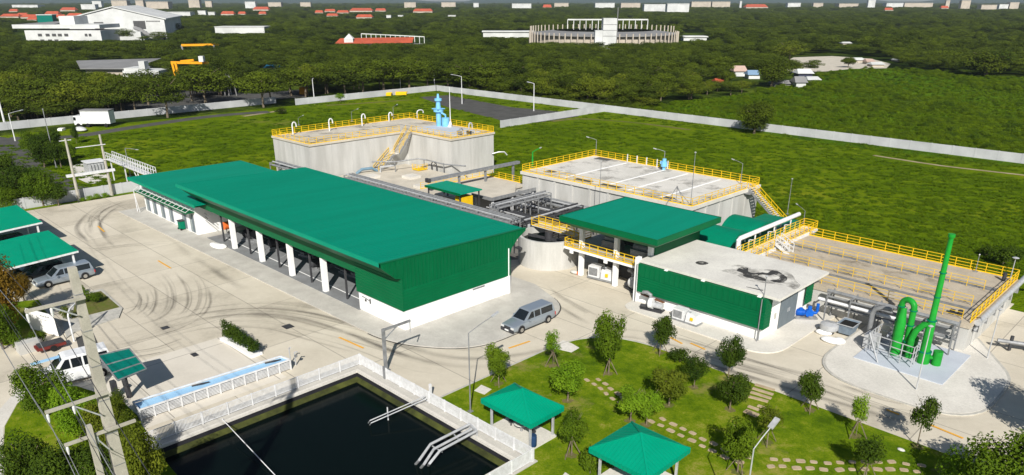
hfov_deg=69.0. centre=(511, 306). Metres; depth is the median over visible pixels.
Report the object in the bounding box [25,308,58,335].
entrance sign
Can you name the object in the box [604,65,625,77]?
forest tree
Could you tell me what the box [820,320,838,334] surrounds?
tank vessel
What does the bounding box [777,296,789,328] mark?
door
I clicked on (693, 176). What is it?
street lamp
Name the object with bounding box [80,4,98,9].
distant building
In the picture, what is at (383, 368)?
fence post
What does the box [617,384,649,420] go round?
park tree
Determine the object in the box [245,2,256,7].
distant building
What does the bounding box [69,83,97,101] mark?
forest tree
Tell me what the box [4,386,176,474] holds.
corner lawn
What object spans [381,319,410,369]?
jib post
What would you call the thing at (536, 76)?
forest tree
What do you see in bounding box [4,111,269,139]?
service road
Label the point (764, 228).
overhead pipe
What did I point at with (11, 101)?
forest tree
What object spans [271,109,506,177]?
concrete tank
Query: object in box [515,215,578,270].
round tank
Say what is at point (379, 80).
forest tree
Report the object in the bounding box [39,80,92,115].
forest tree
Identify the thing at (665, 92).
forest tree
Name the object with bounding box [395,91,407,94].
yellow sheet
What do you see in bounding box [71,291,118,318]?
planted island
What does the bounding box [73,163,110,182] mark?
transformer pavement
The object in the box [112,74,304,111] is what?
street
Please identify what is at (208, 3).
distant building
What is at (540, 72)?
forest tree
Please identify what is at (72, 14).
distant house
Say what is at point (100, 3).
distant building
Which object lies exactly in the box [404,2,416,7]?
distant building
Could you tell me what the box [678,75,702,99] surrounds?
forest tree
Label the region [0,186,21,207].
roadside tree
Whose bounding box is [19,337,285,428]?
parking pavement
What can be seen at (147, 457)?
foreground tree
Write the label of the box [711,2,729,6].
distant building
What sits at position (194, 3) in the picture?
distant building
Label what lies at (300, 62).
forest tree
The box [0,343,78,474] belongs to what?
power line
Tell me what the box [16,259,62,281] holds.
parked car
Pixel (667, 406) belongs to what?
soil ring
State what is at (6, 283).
tree
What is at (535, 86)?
forest tree
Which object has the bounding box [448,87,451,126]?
lightning mast
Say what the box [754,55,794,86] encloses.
clearing tree
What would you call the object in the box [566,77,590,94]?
forest tree
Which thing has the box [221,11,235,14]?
distant house
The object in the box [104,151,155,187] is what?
catwalk
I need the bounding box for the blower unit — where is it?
[640,290,664,313]
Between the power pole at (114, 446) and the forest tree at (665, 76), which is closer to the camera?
the power pole at (114, 446)
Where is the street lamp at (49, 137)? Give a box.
[42,109,56,167]
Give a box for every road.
[0,137,88,190]
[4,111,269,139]
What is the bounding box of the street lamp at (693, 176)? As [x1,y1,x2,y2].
[689,152,696,204]
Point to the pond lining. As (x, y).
(285, 402)
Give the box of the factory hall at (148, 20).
[70,5,181,37]
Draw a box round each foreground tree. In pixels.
[0,427,50,474]
[7,360,73,414]
[23,439,91,474]
[46,383,97,441]
[70,445,126,474]
[80,400,122,444]
[109,387,127,419]
[117,408,139,446]
[120,421,167,474]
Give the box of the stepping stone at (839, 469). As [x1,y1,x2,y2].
[834,467,844,471]
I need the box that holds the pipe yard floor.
[494,206,598,259]
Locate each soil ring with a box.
[493,381,503,385]
[562,398,573,402]
[565,452,577,458]
[624,417,635,422]
[640,421,652,427]
[663,403,673,407]
[688,385,697,389]
[724,406,735,412]
[731,468,744,474]
[761,440,772,445]
[803,407,815,412]
[849,433,860,438]
[911,443,923,449]
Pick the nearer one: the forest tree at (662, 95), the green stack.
the green stack
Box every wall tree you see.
[334,93,344,101]
[735,99,776,133]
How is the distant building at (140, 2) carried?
on the ground at (334, 89)
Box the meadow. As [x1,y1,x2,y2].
[667,69,1023,165]
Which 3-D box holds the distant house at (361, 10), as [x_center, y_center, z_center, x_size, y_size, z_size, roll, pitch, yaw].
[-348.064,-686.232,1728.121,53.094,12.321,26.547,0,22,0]
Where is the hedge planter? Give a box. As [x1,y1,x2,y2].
[219,319,262,357]
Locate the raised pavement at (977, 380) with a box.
[825,325,1007,413]
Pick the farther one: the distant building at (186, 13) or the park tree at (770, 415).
the distant building at (186, 13)
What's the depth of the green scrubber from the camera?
66.59 m
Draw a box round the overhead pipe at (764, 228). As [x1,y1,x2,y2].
[735,212,800,249]
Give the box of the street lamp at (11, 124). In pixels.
[8,110,22,140]
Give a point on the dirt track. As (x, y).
(948, 166)
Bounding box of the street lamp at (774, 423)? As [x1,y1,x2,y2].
[749,417,779,474]
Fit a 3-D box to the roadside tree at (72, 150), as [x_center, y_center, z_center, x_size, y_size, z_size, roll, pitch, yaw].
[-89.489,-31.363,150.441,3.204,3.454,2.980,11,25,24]
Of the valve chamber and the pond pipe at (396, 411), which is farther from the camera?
the valve chamber
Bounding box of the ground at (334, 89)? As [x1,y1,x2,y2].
[0,1,1023,135]
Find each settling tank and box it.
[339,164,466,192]
[419,170,521,210]
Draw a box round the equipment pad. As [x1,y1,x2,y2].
[853,332,970,384]
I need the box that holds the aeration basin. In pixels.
[754,225,1023,350]
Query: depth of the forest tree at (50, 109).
195.34 m
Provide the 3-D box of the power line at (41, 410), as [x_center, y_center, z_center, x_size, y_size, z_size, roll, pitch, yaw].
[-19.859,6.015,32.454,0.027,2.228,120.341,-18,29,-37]
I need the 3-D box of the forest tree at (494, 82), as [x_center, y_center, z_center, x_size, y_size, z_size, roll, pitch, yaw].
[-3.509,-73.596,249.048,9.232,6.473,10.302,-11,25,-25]
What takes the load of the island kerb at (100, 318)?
on the yard pavement at (190, 297)
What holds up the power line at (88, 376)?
hanging from the power pole at (114, 446)
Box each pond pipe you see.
[368,396,424,422]
[369,398,425,424]
[414,423,469,464]
[420,428,472,468]
[427,430,476,466]
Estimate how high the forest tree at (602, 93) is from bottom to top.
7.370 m
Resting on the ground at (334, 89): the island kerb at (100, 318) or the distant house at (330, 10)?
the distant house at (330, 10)
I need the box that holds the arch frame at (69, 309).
[67,303,74,341]
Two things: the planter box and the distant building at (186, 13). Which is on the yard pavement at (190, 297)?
the planter box
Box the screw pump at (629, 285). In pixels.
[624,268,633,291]
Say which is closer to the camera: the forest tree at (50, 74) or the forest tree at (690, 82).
the forest tree at (50, 74)
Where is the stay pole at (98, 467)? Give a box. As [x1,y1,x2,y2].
[85,424,104,474]
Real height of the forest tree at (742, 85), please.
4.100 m
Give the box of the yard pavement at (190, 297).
[0,175,1023,461]
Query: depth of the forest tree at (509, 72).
247.09 m
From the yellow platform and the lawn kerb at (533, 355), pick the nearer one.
the lawn kerb at (533, 355)
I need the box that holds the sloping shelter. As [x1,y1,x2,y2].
[99,348,146,397]
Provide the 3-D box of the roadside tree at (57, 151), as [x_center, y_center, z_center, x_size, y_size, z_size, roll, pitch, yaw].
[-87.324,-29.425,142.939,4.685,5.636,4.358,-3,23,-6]
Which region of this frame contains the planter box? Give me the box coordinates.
[14,337,39,355]
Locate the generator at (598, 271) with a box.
[587,262,612,282]
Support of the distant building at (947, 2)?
on the ground at (334, 89)
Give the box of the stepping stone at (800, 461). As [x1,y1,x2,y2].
[796,459,805,462]
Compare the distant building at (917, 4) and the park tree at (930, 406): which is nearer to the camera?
the park tree at (930, 406)
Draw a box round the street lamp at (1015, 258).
[1007,257,1019,280]
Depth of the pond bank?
58.44 m
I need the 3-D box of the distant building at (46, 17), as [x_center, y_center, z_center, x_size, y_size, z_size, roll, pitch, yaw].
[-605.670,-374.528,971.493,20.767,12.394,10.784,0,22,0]
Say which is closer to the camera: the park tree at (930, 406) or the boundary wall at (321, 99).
the park tree at (930, 406)
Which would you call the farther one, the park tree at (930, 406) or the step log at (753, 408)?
the step log at (753, 408)
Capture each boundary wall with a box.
[0,97,275,129]
[0,181,142,208]
[295,85,435,104]
[436,85,1023,163]
[500,105,603,127]
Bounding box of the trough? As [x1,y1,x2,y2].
[132,355,291,420]
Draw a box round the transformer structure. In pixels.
[61,134,114,201]
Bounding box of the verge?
[24,192,135,210]
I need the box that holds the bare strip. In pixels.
[327,99,415,105]
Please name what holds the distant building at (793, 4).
on the ground at (334, 89)
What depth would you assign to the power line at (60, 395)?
35.01 m
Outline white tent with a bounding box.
[344,34,353,42]
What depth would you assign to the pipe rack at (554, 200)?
110.48 m
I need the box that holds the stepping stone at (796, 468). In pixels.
[792,466,801,469]
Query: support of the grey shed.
on the ground at (334, 89)
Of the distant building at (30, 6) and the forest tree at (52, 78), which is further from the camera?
the distant building at (30, 6)
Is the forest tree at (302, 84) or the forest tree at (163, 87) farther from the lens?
the forest tree at (302, 84)
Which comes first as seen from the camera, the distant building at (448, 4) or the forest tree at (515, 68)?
the forest tree at (515, 68)
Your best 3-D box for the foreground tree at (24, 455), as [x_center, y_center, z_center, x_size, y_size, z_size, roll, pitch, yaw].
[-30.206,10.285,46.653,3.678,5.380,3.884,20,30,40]
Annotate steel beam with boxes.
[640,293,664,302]
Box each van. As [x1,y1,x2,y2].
[35,342,109,388]
[501,299,555,333]
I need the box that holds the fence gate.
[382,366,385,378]
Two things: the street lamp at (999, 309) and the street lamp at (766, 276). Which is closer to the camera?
the street lamp at (999, 309)
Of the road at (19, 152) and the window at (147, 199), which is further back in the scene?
the road at (19, 152)
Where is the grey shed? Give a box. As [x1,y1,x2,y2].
[76,58,160,74]
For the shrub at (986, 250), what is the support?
on the field
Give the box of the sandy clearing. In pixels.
[788,56,889,72]
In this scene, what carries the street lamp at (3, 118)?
on the ground at (334, 89)
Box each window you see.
[145,197,151,211]
[152,200,158,214]
[160,203,166,218]
[168,207,174,222]
[181,213,188,228]
[189,213,196,232]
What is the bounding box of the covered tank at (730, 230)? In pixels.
[699,214,799,250]
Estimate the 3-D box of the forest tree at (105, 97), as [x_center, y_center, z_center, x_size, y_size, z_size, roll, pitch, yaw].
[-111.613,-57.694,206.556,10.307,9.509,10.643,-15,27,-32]
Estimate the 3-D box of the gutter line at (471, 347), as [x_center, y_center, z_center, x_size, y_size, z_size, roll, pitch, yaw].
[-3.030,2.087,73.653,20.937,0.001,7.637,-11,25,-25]
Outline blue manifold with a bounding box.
[355,165,393,173]
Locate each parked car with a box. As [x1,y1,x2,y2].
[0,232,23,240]
[11,258,51,274]
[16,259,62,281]
[32,259,95,287]
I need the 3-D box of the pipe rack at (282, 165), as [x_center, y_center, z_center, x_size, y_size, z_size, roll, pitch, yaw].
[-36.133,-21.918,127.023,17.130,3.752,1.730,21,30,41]
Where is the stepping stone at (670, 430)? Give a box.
[666,428,674,432]
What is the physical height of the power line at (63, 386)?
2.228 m
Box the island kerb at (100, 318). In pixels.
[61,289,122,338]
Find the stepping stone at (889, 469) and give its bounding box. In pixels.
[885,467,895,470]
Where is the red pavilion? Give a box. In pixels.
[336,33,424,44]
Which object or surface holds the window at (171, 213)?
in the office wing
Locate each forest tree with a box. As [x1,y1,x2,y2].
[0,72,11,116]
[0,72,32,114]
[0,90,34,119]
[0,107,34,118]
[3,71,31,79]
[8,86,37,117]
[14,100,75,117]
[15,78,48,99]
[17,89,68,117]
[31,82,84,115]
[32,76,60,115]
[34,66,72,82]
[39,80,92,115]
[55,99,106,114]
[61,74,110,89]
[62,70,76,79]
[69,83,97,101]
[82,73,138,111]
[84,72,112,108]
[86,81,125,108]
[93,97,141,110]
[99,71,114,76]
[102,74,138,110]
[123,69,163,104]
[136,73,190,117]
[171,64,238,102]
[221,69,242,92]
[231,70,287,107]
[247,75,291,96]
[259,64,320,95]
[280,68,327,96]
[296,60,311,66]
[296,63,319,95]
[302,63,343,92]
[313,70,335,93]
[323,65,365,93]
[338,59,387,91]
[360,58,409,89]
[366,70,394,89]
[387,57,431,87]
[404,60,445,85]
[429,61,471,86]
[440,76,460,86]
[444,62,492,85]
[458,72,473,85]
[467,74,480,85]
[473,61,512,82]
[474,72,488,87]
[476,76,495,87]
[477,73,500,84]
[484,68,498,83]
[487,77,510,90]
[490,78,518,89]
[495,79,513,89]
[496,59,527,77]
[497,69,518,87]
[501,76,522,88]
[509,78,529,91]
[522,72,538,89]
[524,77,553,90]
[527,71,546,84]
[529,69,550,76]
[532,77,550,90]
[534,90,565,95]
[536,77,562,93]
[545,73,573,87]
[548,74,584,91]
[552,84,569,95]
[561,87,589,98]
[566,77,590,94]
[571,75,602,98]
[579,80,600,97]
[581,61,597,73]
[586,68,599,76]
[586,77,612,98]
[587,85,611,98]
[594,95,633,102]
[597,66,620,75]
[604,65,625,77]
[605,78,620,96]
[612,73,627,78]
[612,80,635,101]
[615,85,639,100]
[624,73,657,97]
[629,75,657,92]
[632,94,660,104]
[636,87,660,100]
[641,59,666,76]
[650,76,665,90]
[651,84,670,98]
[652,72,679,99]
[654,85,670,94]
[671,82,714,98]
[672,69,713,82]
[677,69,701,96]
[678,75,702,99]
[700,81,720,93]
[701,80,714,92]
[711,80,727,90]
[723,81,740,94]
[732,80,752,92]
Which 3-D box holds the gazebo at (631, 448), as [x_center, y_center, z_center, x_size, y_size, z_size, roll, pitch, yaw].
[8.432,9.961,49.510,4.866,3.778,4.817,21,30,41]
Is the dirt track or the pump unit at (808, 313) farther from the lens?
the dirt track
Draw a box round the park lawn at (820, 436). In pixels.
[434,338,979,474]
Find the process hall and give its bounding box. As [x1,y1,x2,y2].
[175,167,525,329]
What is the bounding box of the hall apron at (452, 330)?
[118,207,559,347]
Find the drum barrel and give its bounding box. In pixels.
[531,433,536,447]
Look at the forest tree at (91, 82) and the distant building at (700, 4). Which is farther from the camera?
the distant building at (700, 4)
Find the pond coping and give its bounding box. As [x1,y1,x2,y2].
[152,363,537,474]
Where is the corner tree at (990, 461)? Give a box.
[955,428,1023,474]
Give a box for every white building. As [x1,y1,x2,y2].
[122,61,168,76]
[482,30,534,37]
[680,35,707,40]
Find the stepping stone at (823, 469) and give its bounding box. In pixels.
[819,467,827,471]
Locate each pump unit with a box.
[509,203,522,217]
[795,303,819,319]
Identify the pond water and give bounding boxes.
[165,382,499,474]
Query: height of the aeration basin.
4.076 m
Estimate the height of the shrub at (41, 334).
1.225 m
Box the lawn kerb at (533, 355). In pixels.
[440,337,664,397]
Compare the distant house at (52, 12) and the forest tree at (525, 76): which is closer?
the forest tree at (525, 76)
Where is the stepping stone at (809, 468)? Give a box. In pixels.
[805,466,814,469]
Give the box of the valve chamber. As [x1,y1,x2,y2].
[471,183,535,212]
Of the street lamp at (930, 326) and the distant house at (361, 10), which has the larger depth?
the distant house at (361, 10)
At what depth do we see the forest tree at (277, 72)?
245.31 m
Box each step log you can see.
[743,409,759,416]
[747,405,759,410]
[748,396,768,402]
[750,391,771,399]
[752,387,773,395]
[755,383,774,390]
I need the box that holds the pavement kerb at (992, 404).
[822,324,1010,415]
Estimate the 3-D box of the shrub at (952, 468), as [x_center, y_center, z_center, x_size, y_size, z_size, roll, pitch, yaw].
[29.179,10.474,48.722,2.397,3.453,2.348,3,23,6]
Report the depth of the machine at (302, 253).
93.59 m
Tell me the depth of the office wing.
109.37 m
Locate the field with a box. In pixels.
[0,91,1023,311]
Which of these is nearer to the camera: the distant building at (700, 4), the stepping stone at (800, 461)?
the stepping stone at (800, 461)
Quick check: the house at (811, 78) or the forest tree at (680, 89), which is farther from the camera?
the house at (811, 78)
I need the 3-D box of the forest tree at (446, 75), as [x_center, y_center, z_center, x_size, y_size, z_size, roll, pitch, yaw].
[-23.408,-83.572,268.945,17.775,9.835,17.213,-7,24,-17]
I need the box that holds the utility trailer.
[34,337,66,351]
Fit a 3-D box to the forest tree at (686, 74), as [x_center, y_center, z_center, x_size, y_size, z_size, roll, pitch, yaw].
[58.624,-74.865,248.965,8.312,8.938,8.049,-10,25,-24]
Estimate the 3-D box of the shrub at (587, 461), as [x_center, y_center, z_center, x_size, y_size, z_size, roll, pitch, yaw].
[5.314,10.339,50.528,1.460,2.313,1.358,0,22,-1]
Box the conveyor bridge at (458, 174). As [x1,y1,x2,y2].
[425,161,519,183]
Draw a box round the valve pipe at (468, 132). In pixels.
[466,122,472,134]
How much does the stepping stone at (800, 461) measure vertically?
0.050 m
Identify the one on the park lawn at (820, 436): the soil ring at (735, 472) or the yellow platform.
the soil ring at (735, 472)
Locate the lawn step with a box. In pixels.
[554,340,578,351]
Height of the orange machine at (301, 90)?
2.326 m
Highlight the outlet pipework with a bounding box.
[997,335,1023,350]
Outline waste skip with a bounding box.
[836,317,861,335]
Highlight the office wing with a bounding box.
[127,160,274,234]
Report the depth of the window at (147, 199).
113.03 m
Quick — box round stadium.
[529,7,678,48]
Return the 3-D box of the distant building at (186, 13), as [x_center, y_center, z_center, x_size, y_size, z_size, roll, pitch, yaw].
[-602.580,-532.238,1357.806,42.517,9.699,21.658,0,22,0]
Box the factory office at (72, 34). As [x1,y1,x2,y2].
[12,16,119,40]
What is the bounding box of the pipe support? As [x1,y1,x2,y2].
[432,423,477,452]
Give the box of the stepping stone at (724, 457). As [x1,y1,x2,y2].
[720,454,729,459]
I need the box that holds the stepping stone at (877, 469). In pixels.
[873,467,882,471]
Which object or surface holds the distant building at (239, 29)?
on the ground at (334, 89)
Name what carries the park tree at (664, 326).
on the park lawn at (820, 436)
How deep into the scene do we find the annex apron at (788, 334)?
72.65 m
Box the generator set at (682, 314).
[671,305,702,326]
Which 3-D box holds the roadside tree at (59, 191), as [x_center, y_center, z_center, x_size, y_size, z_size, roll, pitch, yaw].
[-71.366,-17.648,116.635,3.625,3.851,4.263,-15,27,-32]
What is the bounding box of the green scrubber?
[865,297,922,367]
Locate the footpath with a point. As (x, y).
(7, 408)
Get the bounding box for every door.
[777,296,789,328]
[786,291,798,323]
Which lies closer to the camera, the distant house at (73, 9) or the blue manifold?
the blue manifold
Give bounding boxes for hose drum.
[223,221,228,235]
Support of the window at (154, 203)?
in the office wing
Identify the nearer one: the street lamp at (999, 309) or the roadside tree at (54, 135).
the street lamp at (999, 309)
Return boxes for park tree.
[484,342,510,383]
[545,329,561,366]
[548,359,585,400]
[557,406,589,459]
[592,308,626,375]
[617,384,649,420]
[634,389,664,424]
[651,316,677,356]
[651,365,689,405]
[681,354,710,387]
[715,333,746,378]
[717,372,752,409]
[720,415,759,474]
[757,403,784,447]
[797,369,825,414]
[849,393,870,438]
[852,433,889,474]
[909,395,941,446]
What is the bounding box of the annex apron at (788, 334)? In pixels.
[625,300,835,353]
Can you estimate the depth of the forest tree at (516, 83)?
243.00 m
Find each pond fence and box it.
[145,353,359,441]
[359,354,533,460]
[487,448,532,474]
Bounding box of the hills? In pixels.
[0,0,1023,2]
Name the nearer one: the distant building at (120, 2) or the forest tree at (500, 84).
the forest tree at (500, 84)
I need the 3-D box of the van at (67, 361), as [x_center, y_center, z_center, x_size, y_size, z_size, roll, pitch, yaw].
[-37.387,5.028,63.388,6.380,2.473,2.600,-16,27,-34]
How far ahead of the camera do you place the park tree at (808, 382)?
57.75 m
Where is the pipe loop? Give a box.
[372,158,465,172]
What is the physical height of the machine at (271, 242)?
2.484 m
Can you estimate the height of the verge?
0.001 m
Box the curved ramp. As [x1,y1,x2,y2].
[133,26,165,39]
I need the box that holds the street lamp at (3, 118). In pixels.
[0,103,4,121]
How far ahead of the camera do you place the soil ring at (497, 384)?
62.89 m
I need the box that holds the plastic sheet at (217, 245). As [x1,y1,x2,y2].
[210,242,226,248]
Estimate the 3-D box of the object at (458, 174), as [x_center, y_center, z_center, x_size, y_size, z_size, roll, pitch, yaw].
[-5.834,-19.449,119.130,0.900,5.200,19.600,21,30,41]
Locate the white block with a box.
[119,31,147,39]
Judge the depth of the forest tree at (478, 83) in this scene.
252.97 m
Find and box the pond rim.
[149,369,514,474]
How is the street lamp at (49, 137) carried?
on the field
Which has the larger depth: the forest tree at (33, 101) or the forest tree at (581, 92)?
the forest tree at (581, 92)
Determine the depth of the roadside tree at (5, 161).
123.60 m
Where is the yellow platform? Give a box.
[412,164,427,170]
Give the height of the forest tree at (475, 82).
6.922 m
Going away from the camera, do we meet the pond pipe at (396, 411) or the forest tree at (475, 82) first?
the pond pipe at (396, 411)
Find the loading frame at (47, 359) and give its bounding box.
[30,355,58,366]
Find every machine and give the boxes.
[241,228,266,242]
[267,237,294,251]
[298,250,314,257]
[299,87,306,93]
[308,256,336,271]
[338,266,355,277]
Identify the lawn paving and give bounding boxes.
[474,385,491,394]
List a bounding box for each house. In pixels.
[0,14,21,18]
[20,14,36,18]
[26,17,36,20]
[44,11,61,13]
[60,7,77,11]
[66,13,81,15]
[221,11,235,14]
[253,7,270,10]
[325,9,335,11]
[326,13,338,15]
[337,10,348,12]
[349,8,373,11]
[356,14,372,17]
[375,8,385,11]
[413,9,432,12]
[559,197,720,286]
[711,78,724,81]
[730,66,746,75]
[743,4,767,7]
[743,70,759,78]
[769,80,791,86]
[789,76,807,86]
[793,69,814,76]
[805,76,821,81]
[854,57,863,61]
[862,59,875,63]
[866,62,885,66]
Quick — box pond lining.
[158,373,509,462]
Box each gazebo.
[481,383,563,448]
[589,421,690,474]
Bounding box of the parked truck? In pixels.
[73,109,115,126]
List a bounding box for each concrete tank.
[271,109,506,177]
[520,149,786,225]
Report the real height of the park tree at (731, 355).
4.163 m
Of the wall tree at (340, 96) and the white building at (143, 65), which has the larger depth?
the white building at (143, 65)
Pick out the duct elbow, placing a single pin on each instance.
(875, 309)
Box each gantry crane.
[171,56,206,74]
[181,43,218,49]
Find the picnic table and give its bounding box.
[514,421,525,431]
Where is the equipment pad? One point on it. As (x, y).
(953, 361)
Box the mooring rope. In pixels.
[222,419,274,474]
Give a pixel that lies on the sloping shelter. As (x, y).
(122, 365)
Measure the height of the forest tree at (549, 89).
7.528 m
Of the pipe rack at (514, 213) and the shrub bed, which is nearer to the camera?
the shrub bed
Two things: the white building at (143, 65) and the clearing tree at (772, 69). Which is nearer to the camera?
the clearing tree at (772, 69)
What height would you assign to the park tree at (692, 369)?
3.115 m
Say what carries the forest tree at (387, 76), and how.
on the ground at (334, 89)
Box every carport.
[0,205,42,233]
[0,230,78,269]
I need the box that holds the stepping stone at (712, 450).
[708,448,716,452]
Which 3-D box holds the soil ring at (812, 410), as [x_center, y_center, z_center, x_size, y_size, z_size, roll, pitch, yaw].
[23.520,8.137,58.813,0.882,0.001,0.906,2,22,4]
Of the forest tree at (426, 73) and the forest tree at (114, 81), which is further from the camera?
the forest tree at (426, 73)
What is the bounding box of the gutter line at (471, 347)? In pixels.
[368,300,560,348]
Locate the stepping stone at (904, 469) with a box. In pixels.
[899,468,908,471]
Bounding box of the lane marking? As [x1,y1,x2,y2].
[97,226,963,438]
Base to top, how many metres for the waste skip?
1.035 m
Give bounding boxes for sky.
[422,0,929,0]
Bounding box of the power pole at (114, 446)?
[24,266,135,474]
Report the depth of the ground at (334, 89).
285.90 m
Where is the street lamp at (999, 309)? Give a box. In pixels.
[987,308,1001,358]
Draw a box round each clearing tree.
[722,72,735,81]
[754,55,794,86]
[770,40,810,59]
[841,57,857,66]
[956,49,1018,75]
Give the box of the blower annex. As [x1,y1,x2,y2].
[633,240,828,341]
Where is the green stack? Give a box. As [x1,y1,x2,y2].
[904,233,955,366]
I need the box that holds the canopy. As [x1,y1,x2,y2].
[425,181,481,208]
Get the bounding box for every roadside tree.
[0,152,14,168]
[0,161,31,198]
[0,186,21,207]
[16,166,44,179]
[17,167,60,205]
[18,129,32,155]
[24,131,52,166]
[39,127,61,144]
[43,181,68,205]
[44,139,67,166]
[60,144,76,158]
[70,125,78,142]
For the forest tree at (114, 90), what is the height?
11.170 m
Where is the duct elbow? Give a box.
[862,305,892,349]
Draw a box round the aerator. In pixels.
[660,158,666,169]
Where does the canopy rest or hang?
on the pipe yard floor
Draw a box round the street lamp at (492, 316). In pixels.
[467,311,498,412]
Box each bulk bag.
[815,329,831,335]
[821,336,845,344]
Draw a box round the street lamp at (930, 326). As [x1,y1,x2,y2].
[915,325,933,389]
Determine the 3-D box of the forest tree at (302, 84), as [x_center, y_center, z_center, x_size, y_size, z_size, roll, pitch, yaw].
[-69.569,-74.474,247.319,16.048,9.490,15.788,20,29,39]
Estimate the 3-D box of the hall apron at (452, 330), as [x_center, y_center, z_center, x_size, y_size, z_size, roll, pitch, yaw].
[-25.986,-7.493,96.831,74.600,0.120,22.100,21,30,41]
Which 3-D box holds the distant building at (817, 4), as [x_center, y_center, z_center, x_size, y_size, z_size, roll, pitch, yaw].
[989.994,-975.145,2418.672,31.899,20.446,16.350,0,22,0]
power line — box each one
[0,263,149,474]
[0,290,113,474]
[0,304,115,474]
[0,309,107,474]
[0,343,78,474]
[0,345,74,474]
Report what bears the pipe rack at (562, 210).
on the pipe yard floor
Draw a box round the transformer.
[81,158,104,171]
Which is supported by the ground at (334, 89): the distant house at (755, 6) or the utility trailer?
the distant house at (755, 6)
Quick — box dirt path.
[552,118,690,129]
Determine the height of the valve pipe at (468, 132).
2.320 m
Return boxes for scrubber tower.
[432,94,449,126]
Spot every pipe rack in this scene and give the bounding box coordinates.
[269,160,301,170]
[343,173,520,226]
[486,206,558,227]
[489,190,551,225]
[506,197,593,234]
[513,190,588,211]
[518,203,583,227]
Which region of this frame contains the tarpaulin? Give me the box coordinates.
[76,127,86,131]
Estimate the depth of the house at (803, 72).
310.36 m
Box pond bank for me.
[161,377,505,465]
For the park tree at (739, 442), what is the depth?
49.87 m
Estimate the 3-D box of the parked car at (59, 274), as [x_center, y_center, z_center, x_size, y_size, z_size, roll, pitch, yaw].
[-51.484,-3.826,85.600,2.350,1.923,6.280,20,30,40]
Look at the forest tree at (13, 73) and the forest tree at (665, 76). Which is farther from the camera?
the forest tree at (665, 76)
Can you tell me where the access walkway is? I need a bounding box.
[737,218,817,255]
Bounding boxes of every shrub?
[7,331,22,347]
[22,331,40,339]
[37,330,46,341]
[58,304,73,319]
[83,289,90,300]
[88,291,103,302]
[92,193,101,198]
[101,192,109,197]
[274,107,286,113]
[580,442,597,472]
[602,460,615,467]
[667,347,690,363]
[935,443,980,474]
[978,245,992,255]
[987,245,1019,265]
[1006,244,1023,261]
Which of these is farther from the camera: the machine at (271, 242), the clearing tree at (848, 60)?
the clearing tree at (848, 60)
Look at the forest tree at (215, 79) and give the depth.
225.15 m
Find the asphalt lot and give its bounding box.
[421,95,577,122]
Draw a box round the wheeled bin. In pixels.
[176,219,185,230]
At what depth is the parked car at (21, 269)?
87.60 m
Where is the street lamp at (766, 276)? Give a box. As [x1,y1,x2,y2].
[757,275,767,340]
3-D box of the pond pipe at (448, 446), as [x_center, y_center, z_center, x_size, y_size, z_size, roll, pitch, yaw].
[-4.750,10.538,54.056,1.763,2.372,4.588,21,30,41]
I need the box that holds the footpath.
[0,389,24,474]
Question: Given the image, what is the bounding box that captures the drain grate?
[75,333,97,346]
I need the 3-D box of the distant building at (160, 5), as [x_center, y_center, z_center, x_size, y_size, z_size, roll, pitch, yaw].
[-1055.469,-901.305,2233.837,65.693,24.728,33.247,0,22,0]
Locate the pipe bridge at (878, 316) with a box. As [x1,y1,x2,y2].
[818,288,960,354]
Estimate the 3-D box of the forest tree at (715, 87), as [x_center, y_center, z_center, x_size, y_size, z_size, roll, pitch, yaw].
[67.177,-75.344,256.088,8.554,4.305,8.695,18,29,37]
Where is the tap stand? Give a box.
[288,347,297,365]
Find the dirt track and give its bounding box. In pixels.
[873,155,1023,175]
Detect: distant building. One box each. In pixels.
[12,5,44,7]
[36,14,56,22]
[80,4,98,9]
[92,1,103,6]
[111,0,130,5]
[135,0,145,6]
[146,2,172,8]
[170,12,194,15]
[188,0,201,7]
[198,11,206,14]
[205,1,212,6]
[215,26,269,32]
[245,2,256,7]
[268,2,282,6]
[300,2,311,6]
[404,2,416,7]
[441,2,455,6]
[512,4,530,7]
[554,3,567,6]
[594,3,614,7]
[620,3,639,7]
[642,4,664,11]
[665,4,688,11]
[689,2,710,6]
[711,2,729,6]
[785,3,800,6]
[812,3,822,6]
[835,4,857,6]
[866,0,875,7]
[883,3,903,6]
[903,3,932,6]
[944,0,950,6]
[958,0,970,8]
[977,5,996,9]
[996,4,1008,8]
[1008,2,1019,8]
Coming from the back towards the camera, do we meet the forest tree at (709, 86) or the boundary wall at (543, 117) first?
the forest tree at (709, 86)
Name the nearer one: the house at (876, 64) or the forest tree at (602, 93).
the forest tree at (602, 93)
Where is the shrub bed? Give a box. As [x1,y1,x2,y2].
[2,300,46,345]

